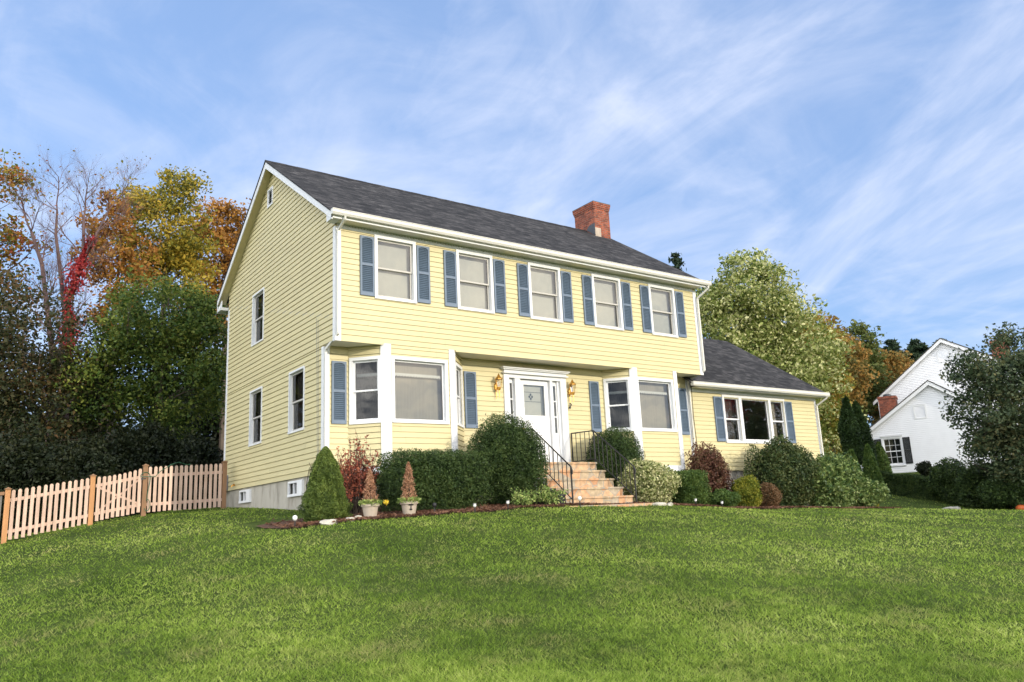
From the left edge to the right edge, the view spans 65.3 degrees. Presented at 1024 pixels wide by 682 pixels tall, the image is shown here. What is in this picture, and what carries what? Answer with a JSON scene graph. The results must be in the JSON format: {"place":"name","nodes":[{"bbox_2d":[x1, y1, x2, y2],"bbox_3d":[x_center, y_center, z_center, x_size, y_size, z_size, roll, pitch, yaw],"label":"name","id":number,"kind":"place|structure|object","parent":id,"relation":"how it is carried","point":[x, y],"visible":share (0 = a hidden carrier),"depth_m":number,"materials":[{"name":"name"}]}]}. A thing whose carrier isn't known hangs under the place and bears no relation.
{"place":"outdoors","nodes":[
{"label":"outdoors","id":0,"kind":"place"},
{"bbox_2d":[0,472,1023,681],"bbox_3d":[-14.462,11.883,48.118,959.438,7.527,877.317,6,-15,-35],"label":"lawn ground","id":1,"kind":"structure","parent":0,"point":[819,531],"depth_m":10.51,"materials":[{"name":"green plant"}]},
{"bbox_2d":[0,492,4,514],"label":"board fence","id":2,"kind":"object","parent":1,"relation":"on","point":[2,493],"visible":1,"depth_m":19.25,"materials":[{"name":"beige wood"}]},
{"bbox_2d":[0,445,15,536],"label":"evergreen bush","id":3,"kind":"object","parent":1,"relation":"on","point":[2,465],"visible":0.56,"depth_m":22.08,"materials":[{"name":"green plant"}]},
{"bbox_2d":[0,148,52,317],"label":"maple tree","id":4,"kind":"object","parent":1,"relation":"on","point":[10,236],"visible":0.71,"depth_m":33.07,"materials":[{"name":"orange plant"}]},
{"bbox_2d":[0,423,83,535],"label":"evergreen bush","id":5,"kind":"object","parent":1,"relation":"on","point":[34,459],"visible":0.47,"depth_m":22.72,"materials":[{"name":"green plant"}]},
{"bbox_2d":[0,145,120,527],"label":"bare tree","id":6,"kind":"object","parent":1,"relation":"on","point":[42,266],"visible":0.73,"depth_m":30.88,"materials":[{"name":"brown plant"}]},
{"bbox_2d":[55,235,99,356],"bbox_3d":[-16.645,-1.579,30.439,1.201,4.968,1.980,6,-15,-35],"label":"red ivy","id":7,"kind":"object","parent":6,"relation":"attached to","point":[82,258],"visible":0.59,"depth_m":30.39,"materials":[{"name":"red plant"}]},
{"bbox_2d":[0,263,140,537],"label":"broadleaf tree","id":8,"kind":"object","parent":1,"relation":"on","point":[32,385],"visible":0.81,"depth_m":25.78,"materials":[{"name":"green plant"}]},
{"bbox_2d":[16,148,160,527],"bbox_3d":[-15.930,-0.276,30.364,4.935,14.517,4.562,-5,-13,10],"label":"bare tree","id":9,"kind":"object","parent":1,"relation":"on","point":[84,234],"visible":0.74,"depth_m":30.72,"materials":[{"name":"brown plant"}]},
{"bbox_2d":[47,430,137,523],"bbox_3d":[-12.455,4.053,23.793,2.420,2.834,2.602,3,-14,-24],"label":"evergreen bush","id":10,"kind":"object","parent":1,"relation":"on","point":[97,457],"visible":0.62,"depth_m":23.31,"materials":[{"name":"green plant"}]},
{"bbox_2d":[0,369,220,516],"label":"woods","id":11,"kind":"object","parent":1,"relation":"on","point":[212,435],"visible":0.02,"depth_m":40.12,"materials":[{"name":"green plant"}]},
{"bbox_2d":[0,460,227,543],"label":"picket fence","id":12,"kind":"object","parent":1,"relation":"on","point":[222,487],"visible":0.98,"depth_m":20.62,"materials":[{"name":"brown wood"}]},
{"bbox_2d":[141,462,190,510],"bbox_3d":[-9.268,3.884,21.365,1.262,1.284,0.077,6,-15,-35],"label":"garden hose","id":13,"kind":"object","parent":12,"relation":"hanging from","point":[155,476],"visible":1,"depth_m":21.19,"materials":[{"name":"green rubber"}]},
{"bbox_2d":[67,187,165,520],"bbox_3d":[-17.120,0.373,34.180,3.890,14.472,3.874,6,-15,-35],"label":"maple tree","id":14,"kind":"object","parent":1,"relation":"on","point":[109,273],"visible":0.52,"depth_m":34.66,"materials":[{"name":"orange plant"}]},
{"bbox_2d":[46,265,227,512],"bbox_3d":[-12.159,1.806,27.325,6.232,8.489,5.819,0,-13,-13],"label":"broadleaf tree","id":15,"kind":"object","parent":1,"relation":"on","point":[160,353],"visible":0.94,"depth_m":26.57,"materials":[{"name":"green plant"}]},
{"bbox_2d":[106,417,178,516],"bbox_3d":[-11.546,3.969,24.988,2.360,3.146,2.681,-2,-13,-1],"label":"evergreen bush","id":16,"kind":"object","parent":1,"relation":"on","point":[149,444],"visible":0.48,"depth_m":24.62,"materials":[{"name":"green plant"}]},
{"bbox_2d":[101,164,227,331],"bbox_3d":[-16.340,-0.236,37.021,5.592,16.433,5.294,6,-15,-35],"label":"maple tree","id":17,"kind":"object","parent":1,"relation":"on","point":[180,249],"visible":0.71,"depth_m":37.36,"materials":[{"name":"yellow plant"}]},
{"bbox_2d":[162,432,223,509],"bbox_3d":[-10.211,4.218,25.499,2.036,2.557,2.329,6,-15,-35],"label":"evergreen bush","id":18,"kind":"object","parent":1,"relation":"on","point":[194,450],"visible":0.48,"depth_m":24.96,"materials":[{"name":"green plant"}]},
{"bbox_2d":[167,195,259,506],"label":"maple tree","id":19,"kind":"object","parent":1,"relation":"on","point":[226,232],"visible":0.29,"depth_m":41.31,"materials":[{"name":"orange plant"}]},
{"bbox_2d":[216,160,829,509],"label":"house","id":20,"kind":"structure","parent":1,"relation":"on","point":[442,313],"depth_m":21.02,"materials":[{"name":"yellow wood"}]},
{"bbox_2d":[238,489,251,503],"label":"basement window","id":21,"kind":"structure","parent":20,"relation":"in","point":[246,493],"depth_m":21.47,"materials":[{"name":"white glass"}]},
{"bbox_2d":[248,386,268,446],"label":"window","id":22,"kind":"structure","parent":20,"relation":"in","point":[252,403],"depth_m":21.73,"materials":[{"name":"white glass"}]},
{"bbox_2d":[251,287,270,346],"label":"window","id":23,"kind":"structure","parent":20,"relation":"in","point":[261,293],"depth_m":22.31,"materials":[{"name":"white glass"}]},
{"bbox_2d":[287,479,303,496],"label":"basement window","id":24,"kind":"structure","parent":20,"relation":"in","point":[298,485],"depth_m":18.49,"materials":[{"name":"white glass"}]},
{"bbox_2d":[288,365,310,434],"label":"window","id":25,"kind":"structure","parent":20,"relation":"in","point":[300,372],"depth_m":19.34,"materials":[{"name":"white glass"}]},
{"bbox_2d":[349,355,381,424],"bbox_3d":[-3.284,1.120,18.070,0.760,1.524,0.227,-5,-13,10],"label":"window","id":26,"kind":"structure","parent":20,"relation":"in","point":[365,404],"depth_m":18.11,"materials":[{"name":"clear glass"}]},
{"bbox_2d":[374,234,416,303],"bbox_3d":[-2.770,-1.659,18.758,1.083,1.538,0.213,6,-15,-35],"label":"window","id":27,"kind":"structure","parent":20,"relation":"in","point":[394,281],"depth_m":18.86,"materials":[{"name":"clear glass"}]},
{"bbox_2d":[391,355,449,423],"bbox_3d":[-2.170,1.163,18.500,1.482,1.524,0.263,6,-15,-35],"label":"window","id":28,"kind":"structure","parent":20,"relation":"in","point":[417,397],"depth_m":18.63,"materials":[{"name":"clear glass"}]},
{"bbox_2d":[455,362,464,427],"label":"window","id":29,"kind":"structure","parent":20,"relation":"in","point":[459,378],"depth_m":19.66,"materials":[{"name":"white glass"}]},
{"bbox_2d":[456,249,494,313],"bbox_3d":[-0.966,-1.463,20.026,1.083,1.538,0.213,6,-15,-35],"label":"window","id":30,"kind":"structure","parent":20,"relation":"in","point":[473,291],"depth_m":20.13,"materials":[{"name":"white glass"}]},
{"bbox_2d":[494,373,501,398],"bbox_3d":[-0.343,1.140,20.369,0.188,0.650,0.274,1,-13,-16],"label":"wall lantern","id":31,"kind":"object","parent":20,"relation":"attached to","point":[498,378],"depth_m":20.34,"materials":[{"name":"gold metal"}]},
{"bbox_2d":[520,379,551,461],"bbox_3d":[0.592,2.147,21.084,0.970,2.230,0.118,6,-15,-35],"label":"front door","id":32,"kind":"structure","parent":20,"relation":"in","point":[534,394],"depth_m":21.21,"materials":[{"name":"white wood"}]},
{"bbox_2d":[527,262,562,322],"bbox_3d":[0.838,-1.266,21.295,1.083,1.538,0.213,6,-15,-35],"label":"window","id":33,"kind":"structure","parent":20,"relation":"in","point":[543,298],"depth_m":21.41,"materials":[{"name":"white glass"}]},
{"bbox_2d":[568,380,575,402],"bbox_3d":[1.641,1.356,21.764,0.274,0.650,0.188,-39,-38,69],"label":"wall lantern","id":34,"kind":"object","parent":20,"relation":"attached to","point":[570,391],"depth_m":21.74,"materials":[{"name":"gold metal"}]},
{"bbox_2d":[591,274,623,330],"bbox_3d":[2.642,-1.070,22.563,1.083,1.538,0.213,6,-15,-35],"label":"window","id":35,"kind":"structure","parent":20,"relation":"in","point":[605,312],"depth_m":22.69,"materials":[{"name":"white glass"}]},
{"bbox_2d":[603,377,633,432],"bbox_3d":[3.006,1.805,22.492,0.760,1.524,0.227,-5,-13,10],"label":"window","id":36,"kind":"structure","parent":20,"relation":"in","point":[617,391],"depth_m":22.54,"materials":[{"name":"white glass"}]},
{"bbox_2d":[636,377,677,431],"bbox_3d":[4.070,1.842,22.887,1.482,1.524,0.263,6,-15,-35],"label":"window","id":37,"kind":"structure","parent":20,"relation":"in","point":[652,395],"depth_m":23.07,"materials":[{"name":"white"}]},
{"bbox_2d":[647,284,678,337],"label":"window","id":38,"kind":"structure","parent":20,"relation":"in","point":[658,296],"depth_m":23.97,"materials":[{"name":"white glass"}]},
{"bbox_2d":[721,394,788,443],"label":"window","id":39,"kind":"structure","parent":20,"relation":"in","point":[732,418],"depth_m":25.97,"materials":[{"name":"clear glass"}]},
{"bbox_2d":[257,501,901,527],"bbox_3d":[4.258,4.441,21.239,21.840,0.776,2.823,6,-15,-35],"label":"mulch bed","id":40,"kind":"object","parent":1,"relation":"on","point":[271,526],"visible":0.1,"depth_m":15.91,"materials":[{"name":"brown wood"}]},
{"bbox_2d":[292,515,296,525],"bbox_3d":[-3.927,3.324,14.583,0.167,0.285,0.088,6,-15,-35],"label":"garden spotlight","id":41,"kind":"object","parent":40,"relation":"on","point":[294,518],"visible":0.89,"depth_m":14.55,"materials":[{"name":"white plastic"}]},
{"bbox_2d":[297,446,352,521],"bbox_3d":[-3.608,2.782,15.445,1.043,1.509,1.045,6,-15,-35],"label":"dwarf spruce","id":42,"kind":"object","parent":40,"relation":"on","point":[324,496],"visible":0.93,"depth_m":15.20,"materials":[{"name":"green plant"}]},
{"bbox_2d":[319,519,337,524],"bbox_3d":[-3.329,3.314,14.541,0.367,0.137,0.241,6,-15,-35],"label":"garden rock","id":43,"kind":"object","parent":40,"relation":"on","point":[324,522],"visible":0.65,"depth_m":14.46,"materials":[{"name":"white stone"}]},
{"bbox_2d":[335,430,380,513],"bbox_3d":[-3.202,2.688,16.398,1.049,1.806,1.266,-4,-13,5],"label":"barberry shrub","id":44,"kind":"object","parent":40,"relation":"on","point":[353,487],"visible":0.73,"depth_m":16.31,"materials":[{"name":"red plant"}]},
{"bbox_2d":[358,468,382,516],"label":"potted conifer","id":45,"kind":"object","parent":40,"relation":"on","point":[369,506],"visible":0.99,"depth_m":15.20,"materials":[{"name":"plant"}]},
{"bbox_2d":[396,462,421,515],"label":"potted conifer","id":46,"kind":"object","parent":40,"relation":"on","point":[409,503],"visible":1,"depth_m":15.52,"materials":[{"name":"plant"}]},
{"bbox_2d":[366,447,495,511],"bbox_3d":[-1.642,2.937,16.977,2.933,1.422,1.373,6,-15,-35],"label":"yew hedge","id":47,"kind":"object","parent":40,"relation":"on","point":[450,478],"visible":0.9,"depth_m":16.56,"materials":[{"name":"green plant"}]},
{"bbox_2d":[467,410,549,504],"bbox_3d":[-0.112,2.699,18.311,2.205,2.240,1.803,6,-15,-35],"label":"round yew","id":48,"kind":"object","parent":40,"relation":"on","point":[513,448],"visible":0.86,"depth_m":17.85,"materials":[{"name":"green plant"}]},
{"bbox_2d":[510,486,540,507],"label":"barberry shrub","id":49,"kind":"object","parent":40,"relation":"on","point":[522,499],"visible":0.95,"depth_m":17.25,"materials":[{"name":"green plant"}]},
{"bbox_2d":[526,481,564,504],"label":"barberry shrub","id":50,"kind":"object","parent":40,"relation":"on","point":[546,496],"visible":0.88,"depth_m":17.73,"materials":[{"name":"green plant"}]},
{"bbox_2d":[552,488,567,503],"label":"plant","id":51,"kind":"object","parent":40,"relation":"on","point":[563,494],"visible":0.62,"depth_m":18.00,"materials":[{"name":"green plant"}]},
{"bbox_2d":[584,423,645,493],"bbox_3d":[2.760,3.258,21.239,1.842,2.198,1.498,6,-15,-35],"label":"round yew","id":52,"kind":"object","parent":40,"relation":"on","point":[622,444],"visible":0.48,"depth_m":20.95,"materials":[{"name":"green plant"}]},
{"bbox_2d":[615,456,681,502],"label":"variegated shrub","id":53,"kind":"object","parent":40,"relation":"on","point":[657,482],"visible":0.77,"depth_m":20.09,"materials":[{"name":"green plant"}]},
{"bbox_2d":[652,502,666,505],"bbox_3d":[3.551,3.959,19.317,0.412,0.117,0.240,6,-15,-35],"label":"garden rock","id":54,"kind":"object","parent":40,"relation":"on","point":[659,503],"visible":0.65,"depth_m":19.21,"materials":[{"name":"white stone"}]},
{"bbox_2d":[668,469,712,504],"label":"box shrub","id":55,"kind":"object","parent":40,"relation":"on","point":[694,483],"visible":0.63,"depth_m":21.35,"materials":[{"name":"green plant"}]},
{"bbox_2d":[680,438,733,503],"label":"burgundy shrub","id":56,"kind":"object","parent":40,"relation":"on","point":[712,464],"visible":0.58,"depth_m":22.61,"materials":[{"name":"red plant"}]},
{"bbox_2d":[708,488,740,506],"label":"shrub","id":57,"kind":"object","parent":40,"relation":"on","point":[727,497],"visible":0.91,"depth_m":21.54,"materials":[{"name":"green plant"}]},
{"bbox_2d":[731,474,762,506],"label":"golden shrub","id":58,"kind":"object","parent":40,"relation":"on","point":[748,487],"visible":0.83,"depth_m":22.45,"materials":[{"name":"yellow plant"}]},
{"bbox_2d":[743,442,774,485],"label":"loose shrub","id":59,"kind":"object","parent":40,"relation":"on","point":[749,466],"visible":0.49,"depth_m":24.48,"materials":[{"name":"green plant"}]},
{"bbox_2d":[759,481,782,505],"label":"brown shrub","id":60,"kind":"object","parent":40,"relation":"on","point":[771,494],"visible":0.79,"depth_m":23.10,"materials":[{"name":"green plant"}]},
{"bbox_2d":[745,430,825,505],"bbox_3d":[8.500,4.002,25.011,2.337,2.510,1.908,3,-14,-25],"label":"holly shrub","id":61,"kind":"object","parent":40,"relation":"on","point":[790,472],"visible":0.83,"depth_m":24.48,"materials":[{"name":"green plant"}]},
{"bbox_2d":[805,450,865,508],"bbox_3d":[10.187,4.448,25.679,2.930,1.963,1.761,6,-15,-35],"label":"rhododendron","id":62,"kind":"object","parent":40,"relation":"on","point":[838,480],"visible":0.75,"depth_m":25.08,"materials":[{"name":"green plant"}]},
{"bbox_2d":[853,475,892,508],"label":"rhododendron","id":63,"kind":"object","parent":40,"relation":"on","point":[873,493],"visible":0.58,"depth_m":26.05,"materials":[{"name":"green plant"}]},
{"bbox_2d":[533,462,652,506],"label":"stone steps","id":64,"kind":"structure","parent":1,"relation":"on","point":[592,483],"depth_m":19.34,"materials":[{"name":"beige stone"}]},
{"bbox_2d":[531,428,573,505],"bbox_3d":[0.696,3.029,19.246,0.034,1.992,2.360,6,-15,-35],"label":"iron railing","id":65,"kind":"object","parent":64,"relation":"on","point":[571,473],"visible":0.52,"depth_m":18.62,"materials":[{"name":"black metal"}]},
{"bbox_2d":[571,430,636,501],"bbox_3d":[2.317,3.205,20.386,0.034,1.992,2.360,6,-15,-35],"label":"iron railing","id":66,"kind":"object","parent":64,"relation":"on","point":[634,472],"visible":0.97,"depth_m":20.36,"materials":[{"name":"black metal"}]},
{"bbox_2d":[668,252,701,323],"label":"spruce tree","id":67,"kind":"object","parent":1,"relation":"on","point":[676,260],"visible":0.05,"depth_m":47.85,"materials":[{"name":"green plant"}]},
{"bbox_2d":[694,247,868,454],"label":"poplar tree","id":68,"kind":"object","parent":1,"relation":"on","point":[770,338],"visible":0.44,"depth_m":41.90,"materials":[{"name":"green plant"}]},
{"bbox_2d":[782,307,856,455],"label":"maple tree","id":69,"kind":"object","parent":1,"relation":"on","point":[834,421],"visible":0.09,"depth_m":45.20,"materials":[{"name":"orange plant"}]},
{"bbox_2d":[812,315,879,409],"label":"maple tree","id":70,"kind":"object","parent":1,"relation":"on","point":[857,366],"visible":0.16,"depth_m":54.10,"materials":[{"name":"orange plant"}]},
{"bbox_2d":[837,396,863,464],"bbox_3d":[16.770,5.176,39.359,1.127,4.983,1.235,6,-15,-35],"label":"arborvitae","id":71,"kind":"object","parent":1,"relation":"on","point":[848,430],"visible":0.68,"depth_m":39.25,"materials":[{"name":"green plant"}]},
{"bbox_2d":[847,449,863,475],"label":"cone evergreen","id":72,"kind":"object","parent":1,"relation":"on","point":[850,452],"visible":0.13,"depth_m":36.94,"materials":[{"name":"green plant"}]},
{"bbox_2d":[852,400,877,462],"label":"arborvitae","id":73,"kind":"object","parent":1,"relation":"on","point":[865,433],"visible":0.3,"depth_m":40.42,"materials":[{"name":"green plant"}]},
{"bbox_2d":[839,319,897,425],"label":"broadleaf tree","id":74,"kind":"object","parent":1,"relation":"on","point":[867,335],"visible":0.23,"depth_m":60.93,"materials":[{"name":"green plant"}]},
{"bbox_2d":[862,443,885,492],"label":"cone evergreen","id":75,"kind":"object","parent":1,"relation":"on","point":[871,468],"visible":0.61,"depth_m":37.63,"materials":[{"name":"green plant"}]},
{"bbox_2d":[875,441,892,476],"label":"cone evergreen","id":76,"kind":"object","parent":1,"relation":"on","point":[883,461],"visible":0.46,"depth_m":44.91,"materials":[{"name":"green plant"}]},
{"bbox_2d":[868,338,909,426],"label":"spruce tree","id":77,"kind":"object","parent":1,"relation":"on","point":[892,345],"visible":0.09,"depth_m":74.64,"materials":[{"name":"green plant"}]},
{"bbox_2d":[865,348,914,423],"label":"maple tree","id":78,"kind":"object","parent":1,"relation":"on","point":[898,363],"visible":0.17,"depth_m":65.10,"materials":[{"name":"orange plant"}]},
{"bbox_2d":[880,470,945,501],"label":"clipped hedge","id":79,"kind":"object","parent":1,"relation":"on","point":[912,485],"visible":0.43,"depth_m":40.67,"materials":[{"name":"green plant"}]},
{"bbox_2d":[903,338,929,362],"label":"spruce tree","id":80,"kind":"object","parent":1,"relation":"on","point":[917,348],"visible":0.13,"depth_m":79.39,"materials":[{"name":"green plant"}]},
{"bbox_2d":[914,460,933,476],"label":"evergreen bush","id":81,"kind":"object","parent":1,"relation":"on","point":[922,468],"visible":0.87,"depth_m":46.88,"materials":[{"name":"green plant"}]},
{"bbox_2d":[869,338,1019,472],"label":"white house","id":82,"kind":"structure","parent":1,"relation":"on","point":[910,428],"depth_m":49.40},
{"bbox_2d":[880,435,906,466],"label":"window","id":83,"kind":"structure","parent":82,"relation":"in","point":[893,444],"depth_m":49.70,"materials":[{"name":"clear glass"}]},
{"bbox_2d":[926,457,964,503],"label":"evergreen bush","id":84,"kind":"object","parent":1,"relation":"on","point":[943,476],"visible":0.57,"depth_m":38.96,"materials":[{"name":"green plant"}]},
{"bbox_2d":[942,506,960,509],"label":"stone slab","id":85,"kind":"structure","parent":1,"relation":"on","point":[957,507],"depth_m":34.72,"materials":[{"name":"grey stone"}]},
{"bbox_2d":[949,460,1008,508],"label":"evergreen bush","id":86,"kind":"object","parent":1,"relation":"on","point":[969,481],"visible":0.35,"depth_m":37.04,"materials":[{"name":"green plant"}]},
{"bbox_2d":[938,321,1023,486],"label":"maple tree","id":87,"kind":"object","parent":1,"relation":"on","point":[999,436],"visible":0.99,"depth_m":34.57,"materials":[{"name":"green plant"}]},
{"bbox_2d":[976,465,1023,509],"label":"evergreen bush","id":88,"kind":"object","parent":1,"relation":"on","point":[1002,494],"visible":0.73,"depth_m":34.65,"materials":[{"name":"green plant"}]},
{"bbox_2d":[1016,503,1023,509],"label":"pumpkin","id":89,"kind":"object","parent":1,"relation":"on","point":[1020,506],"visible":0.6,"depth_m":33.97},
{"bbox_2d":[0,0,1023,430],"label":"sky","id":90,"kind":"structure","parent":0,"point":[875,148],"materials":[{"name":"blue"}]}
]}

